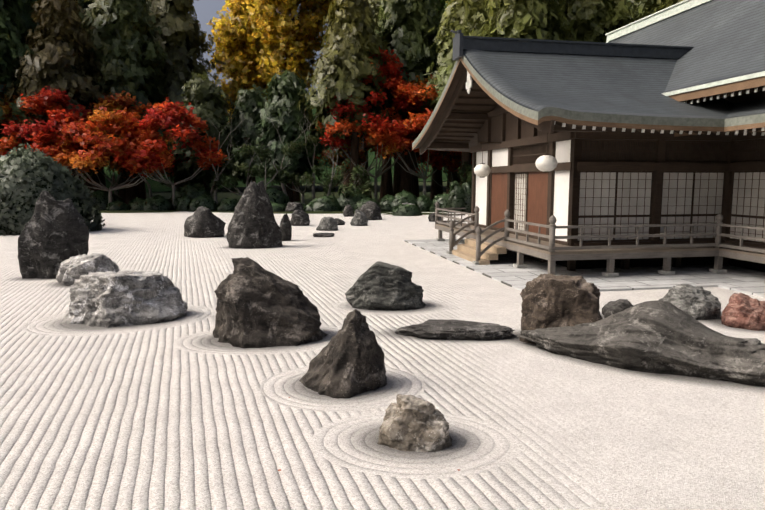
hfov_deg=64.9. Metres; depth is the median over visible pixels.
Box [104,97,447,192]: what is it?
forest hill terrain
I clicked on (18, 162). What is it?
garden shrub foliage
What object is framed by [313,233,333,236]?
rock
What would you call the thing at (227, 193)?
ground
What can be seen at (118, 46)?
forest conifer foliage
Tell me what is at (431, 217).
rock
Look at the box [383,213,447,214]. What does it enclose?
edging
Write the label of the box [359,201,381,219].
rock
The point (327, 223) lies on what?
rock
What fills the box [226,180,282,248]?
rock
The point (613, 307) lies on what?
rock
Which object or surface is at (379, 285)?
rock
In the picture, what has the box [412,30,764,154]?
hall roof
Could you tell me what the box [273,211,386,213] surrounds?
edging
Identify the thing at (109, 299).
rock
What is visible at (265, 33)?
forest autumn foliage
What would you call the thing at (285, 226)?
rock
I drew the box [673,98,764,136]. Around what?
wing pent roof
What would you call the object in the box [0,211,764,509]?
gravel field
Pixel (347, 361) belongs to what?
rock
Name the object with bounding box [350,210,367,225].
rock
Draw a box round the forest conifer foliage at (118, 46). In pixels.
[0,0,683,196]
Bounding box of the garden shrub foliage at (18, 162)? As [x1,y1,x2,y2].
[0,143,471,235]
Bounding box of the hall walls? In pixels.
[470,131,764,247]
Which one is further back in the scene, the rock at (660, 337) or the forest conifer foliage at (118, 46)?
the forest conifer foliage at (118, 46)
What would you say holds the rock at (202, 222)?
on the gravel field
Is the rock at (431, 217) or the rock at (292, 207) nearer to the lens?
the rock at (431, 217)
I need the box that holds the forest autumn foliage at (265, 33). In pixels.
[0,0,471,179]
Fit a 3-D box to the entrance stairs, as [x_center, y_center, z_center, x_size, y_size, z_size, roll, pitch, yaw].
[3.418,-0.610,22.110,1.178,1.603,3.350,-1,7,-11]
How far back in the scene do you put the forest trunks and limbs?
67.21 m
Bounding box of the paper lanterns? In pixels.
[474,133,556,177]
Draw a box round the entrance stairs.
[446,214,506,264]
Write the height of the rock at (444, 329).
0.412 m
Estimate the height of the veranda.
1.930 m
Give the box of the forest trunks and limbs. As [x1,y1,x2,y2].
[66,15,470,207]
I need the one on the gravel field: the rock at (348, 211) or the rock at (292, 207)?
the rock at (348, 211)
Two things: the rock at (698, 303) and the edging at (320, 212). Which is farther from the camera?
the edging at (320, 212)
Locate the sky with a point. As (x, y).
(205, 10)
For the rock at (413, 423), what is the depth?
6.56 m
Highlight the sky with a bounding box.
[188,0,446,181]
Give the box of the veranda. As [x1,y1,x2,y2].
[435,201,764,282]
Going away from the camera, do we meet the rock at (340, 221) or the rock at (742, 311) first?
the rock at (742, 311)
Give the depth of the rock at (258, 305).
10.80 m
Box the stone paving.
[404,239,764,297]
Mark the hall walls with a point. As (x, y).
(620, 178)
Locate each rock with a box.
[17,191,88,278]
[56,253,119,285]
[61,270,187,327]
[184,206,225,237]
[213,257,327,348]
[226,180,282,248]
[279,214,291,240]
[285,202,303,211]
[290,210,309,225]
[299,309,386,398]
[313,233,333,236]
[316,217,337,230]
[335,218,344,224]
[343,204,353,216]
[345,261,425,310]
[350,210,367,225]
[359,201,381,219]
[377,394,452,451]
[394,319,514,340]
[428,212,441,221]
[517,300,764,386]
[519,273,602,343]
[602,299,633,317]
[658,284,720,319]
[721,293,764,330]
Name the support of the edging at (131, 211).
on the gravel field
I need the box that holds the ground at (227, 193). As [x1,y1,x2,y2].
[101,182,446,212]
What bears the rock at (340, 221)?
on the gravel field
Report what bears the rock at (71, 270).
on the gravel field
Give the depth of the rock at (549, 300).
10.70 m
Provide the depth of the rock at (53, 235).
17.95 m
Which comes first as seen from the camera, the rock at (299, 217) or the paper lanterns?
the paper lanterns
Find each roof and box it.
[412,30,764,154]
[605,0,764,103]
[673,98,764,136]
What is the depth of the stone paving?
18.41 m
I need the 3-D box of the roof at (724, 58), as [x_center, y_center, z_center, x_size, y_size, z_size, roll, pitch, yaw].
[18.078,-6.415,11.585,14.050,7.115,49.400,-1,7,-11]

